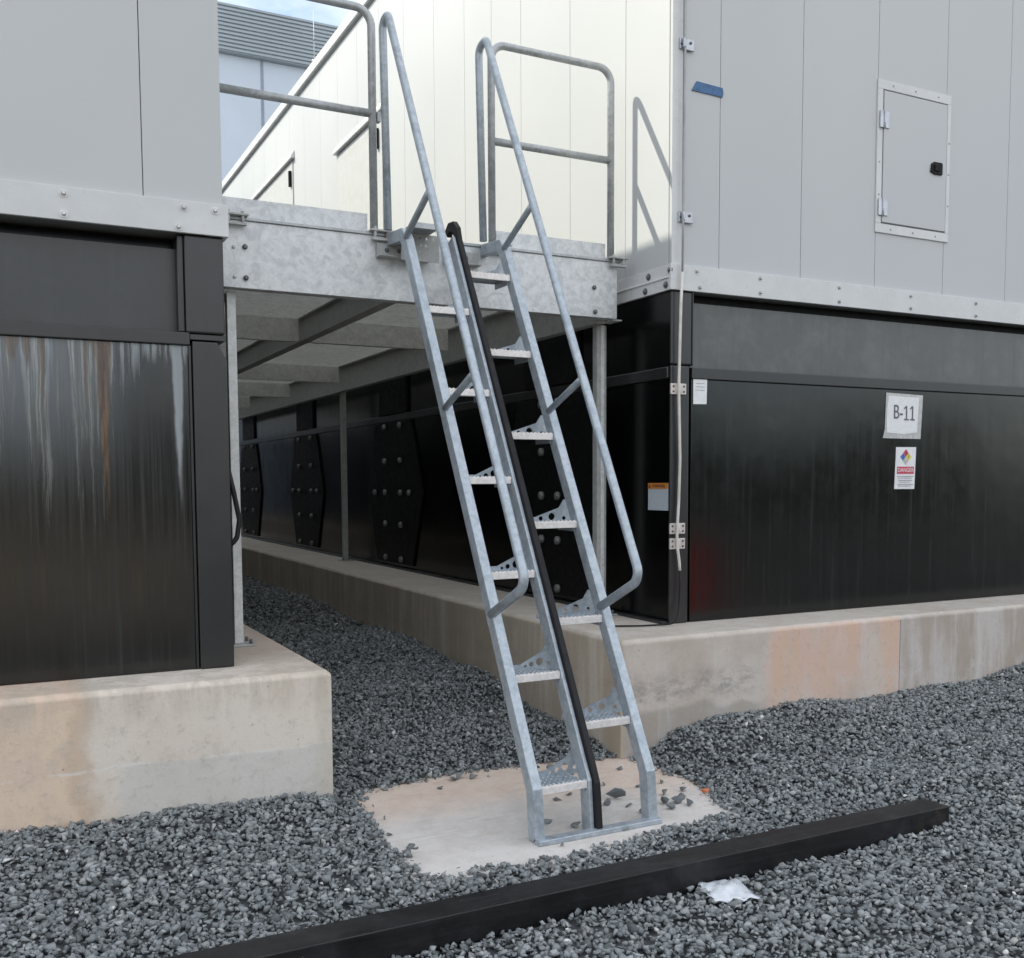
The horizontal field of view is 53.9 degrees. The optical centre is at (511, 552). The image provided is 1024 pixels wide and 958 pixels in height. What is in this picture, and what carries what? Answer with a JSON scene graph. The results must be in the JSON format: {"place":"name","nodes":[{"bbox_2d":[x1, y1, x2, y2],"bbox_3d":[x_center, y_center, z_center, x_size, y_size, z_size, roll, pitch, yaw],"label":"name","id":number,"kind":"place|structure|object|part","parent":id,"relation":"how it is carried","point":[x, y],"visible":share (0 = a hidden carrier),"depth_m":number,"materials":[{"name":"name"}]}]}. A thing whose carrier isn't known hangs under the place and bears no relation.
{"place":"outdoors","nodes":[
{"label":"outdoors","id":0,"kind":"place"},
{"bbox_2d":[217,0,357,25],"label":"sky","id":1,"kind":"structure","parent":0,"point":[303,9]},
{"bbox_2d":[0,574,1023,957],"bbox_3d":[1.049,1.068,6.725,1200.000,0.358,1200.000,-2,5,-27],"label":"ground","id":2,"kind":"structure","parent":0,"point":[490,950],"depth_m":4.36,"materials":[{"name":"grey gravel"}]},
{"bbox_2d":[0,624,332,833],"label":"concrete plinth","id":3,"kind":"structure","parent":2,"relation":"on","point":[253,722],"depth_m":4.80,"materials":[{"name":"beige concrete"}]},
{"bbox_2d":[0,0,241,684],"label":"equipment unit","id":4,"kind":"object","parent":3,"relation":"on","point":[117,485],"visible":1,"depth_m":4.90,"materials":[{"name":"black metal"}]},
{"bbox_2d":[217,1,338,180],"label":"building","id":5,"kind":"structure","parent":2,"relation":"on","point":[265,51],"depth_m":36.14,"materials":[{"name":"grey metal"}]},
{"bbox_2d":[357,757,734,887],"bbox_3d":[0.143,1.363,5.210,1.895,0.127,1.476,-2,5,-27],"label":"concrete pad","id":6,"kind":"object","parent":2,"relation":"on","point":[464,822],"visible":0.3,"depth_m":5.05,"materials":[{"name":"beige concrete"}]},
{"bbox_2d":[456,771,464,778],"bbox_3d":[-0.299,1.253,5.662,0.059,0.037,0.044,-3,5,-35],"label":"loose stone","id":7,"kind":"object","parent":6,"relation":"on","point":[459,774],"visible":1,"depth_m":5.65,"materials":[{"name":"grey stone"}]},
{"bbox_2d":[469,773,477,778],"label":"loose stone","id":8,"kind":"object","parent":6,"relation":"on","point":[471,776],"visible":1,"depth_m":5.64,"materials":[{"name":"grey stone"}]},
{"bbox_2d":[376,11,661,846],"bbox_3d":[-0.043,-0.934,5.444,0.766,4.426,1.946,-2,5,-27],"label":"alternating tread stair","id":9,"kind":"object","parent":6,"relation":"on","point":[523,524],"visible":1,"depth_m":5.29,"materials":[{"name":"grey metal"}]},
{"bbox_2d":[544,819,551,823],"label":"loose stone","id":10,"kind":"object","parent":6,"relation":"on","point":[547,821],"visible":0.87,"depth_m":4.90,"materials":[{"name":"grey stone"}]},
{"bbox_2d":[570,821,580,827],"bbox_3d":[0.305,1.310,4.848,0.041,0.031,0.047,2,5,31],"label":"loose stone","id":11,"kind":"object","parent":6,"relation":"on","point":[574,824],"visible":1,"depth_m":4.83,"materials":[{"name":"grey stone"}]},
{"bbox_2d":[603,798,610,805],"bbox_3d":[0.487,1.283,5.179,0.034,0.038,0.050,1,4,22],"label":"loose stone","id":12,"kind":"object","parent":6,"relation":"on","point":[607,801],"visible":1,"depth_m":5.17,"materials":[{"name":"grey stone"}]},
{"bbox_2d":[606,788,625,797],"bbox_3d":[0.548,1.265,5.282,0.107,0.058,0.048,2,4,26],"label":"loose stone","id":13,"kind":"object","parent":6,"relation":"on","point":[616,792],"visible":1,"depth_m":5.28,"materials":[{"name":"grey stone"}]},
{"bbox_2d":[661,796,668,803],"bbox_3d":[0.782,1.277,5.196,0.019,0.044,0.078,-2,5,-27],"label":"loose stone","id":14,"kind":"object","parent":6,"relation":"on","point":[664,800],"visible":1,"depth_m":5.18,"materials":[{"name":"grey stone"}]},
{"bbox_2d":[665,802,675,808],"bbox_3d":[0.809,1.288,5.118,0.054,0.034,0.042,1,4,21],"label":"loose stone","id":15,"kind":"object","parent":6,"relation":"on","point":[670,805],"visible":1,"depth_m":5.10,"materials":[{"name":"grey stone"}]},
{"bbox_2d":[671,795,682,803],"bbox_3d":[0.852,1.277,5.215,0.059,0.041,0.046,-4,5,-41],"label":"loose stone","id":16,"kind":"object","parent":6,"relation":"on","point":[678,799],"visible":1,"depth_m":5.20,"materials":[{"name":"grey stone"}]},
{"bbox_2d":[686,798,692,805],"bbox_3d":[0.909,1.281,5.167,0.027,0.038,0.060,-1,4,-12],"label":"loose stone","id":17,"kind":"object","parent":6,"relation":"on","point":[689,802],"visible":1,"depth_m":5.15,"materials":[{"name":"grey stone"}]},
{"bbox_2d":[165,798,948,957],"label":"steel beam","id":18,"kind":"structure","parent":2,"relation":"on","point":[414,930],"depth_m":3.88,"materials":[{"name":"black metal"}]},
{"bbox_2d":[241,536,1023,758],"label":"concrete plinth","id":19,"kind":"structure","parent":2,"relation":"on","point":[688,673],"depth_m":7.00,"materials":[{"name":"beige concrete"}]},
{"bbox_2d":[219,0,627,646],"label":"access platform","id":20,"kind":"structure","parent":19,"relation":"on","point":[319,302],"depth_m":6.70,"materials":[{"name":"silver metal"}]},
{"bbox_2d":[222,0,1023,623],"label":"equipment unit","id":21,"kind":"object","parent":19,"relation":"on","point":[854,230],"visible":0.8,"depth_m":7.47,"materials":[{"name":"metal"}]},
{"bbox_3d":[-3.670,-4.138,15.463,0.049,3.020,2.350,-2,5,-27],"label":"door","id":22,"kind":"part","parent":21,"relation":"part of","materials":[{"name":"white metal"}]},
{"bbox_2d":[312,10,314,60],"bbox_3d":[-2.593,-6.758,13.164,0.057,0.660,0.060,-2,5,-27],"label":"lightning rod","id":23,"kind":"object","parent":21,"relation":"on","point":[313,34],"visible":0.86,"depth_m":13.16,"materials":[{"name":"silver metal"}]},
{"bbox_3d":[-1.806,-3.633,11.866,0.049,2.500,1.600,-2,5,-27],"label":"door","id":24,"kind":"part","parent":21,"relation":"part of","materials":[{"name":"white metal"}]},
{"bbox_2d":[648,483,668,510],"bbox_3d":[0.979,-0.377,6.752,0.006,0.183,0.229,-2,5,-27],"label":"warning label","id":25,"kind":"object","parent":21,"relation":"attached to","point":[657,496],"visible":1,"depth_m":6.75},
{"bbox_2d":[669,0,693,570],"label":"corner cable","id":26,"kind":"object","parent":21,"relation":"attached to","point":[678,389],"visible":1,"depth_m":6.54,"materials":[{"name":"metal"}]},
{"bbox_2d":[693,379,706,403],"bbox_3d":[1.252,-1.073,6.694,0.114,0.169,0.004,-2,5,-27],"label":"paper tag","id":27,"kind":"object","parent":21,"relation":"attached to","point":[699,391],"visible":1,"depth_m":6.69,"materials":[{"name":"grey paper"}]},
{"bbox_2d":[692,81,723,97],"bbox_3d":[1.276,-3.024,6.562,0.256,0.068,0.008,-2,5,-27],"label":"tape strip","id":28,"kind":"object","parent":21,"relation":"attached to","point":[704,88],"visible":1,"depth_m":6.56,"materials":[{"name":"blue plastic"}]},
{"bbox_2d":[883,392,922,438],"bbox_3d":[2.942,-1.029,7.565,0.413,0.338,0.009,-2,5,-27],"label":"notice sheet","id":29,"kind":"object","parent":21,"relation":"attached to","point":[903,416],"visible":1,"depth_m":7.56,"materials":[{"name":"paper"}]},
{"bbox_2d":[894,447,915,488],"bbox_3d":[2.974,-0.641,7.609,0.222,0.317,0.007,-2,5,-27],"label":"hazard placard","id":30,"kind":"object","parent":21,"relation":"attached to","point":[905,461],"visible":1,"depth_m":7.61,"materials":[{"name":"paper"}]},
{"bbox_3d":[2.965,-2.882,7.423,0.701,0.930,0.030,-2,5,-27],"label":"hatch door","id":31,"kind":"part","parent":21,"relation":"part of","materials":[{"name":"metal"}]},
{"bbox_2d":[615,571,680,626],"bbox_3d":[0.894,0.297,6.568,0.500,0.364,0.093,-2,4,-18],"label":"black cable","id":32,"kind":"object","parent":19,"relation":"on","point":[676,619],"visible":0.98,"depth_m":6.58,"materials":[{"name":"rubber"}]},
{"bbox_2d":[698,877,760,902],"bbox_3d":[0.864,1.352,4.059,0.198,0.040,0.228,-1,4,-10],"label":"plastic bag","id":33,"kind":"object","parent":2,"relation":"on","point":[725,890],"visible":1,"depth_m":4.02,"materials":[{"name":"white plastic"}]}
]}

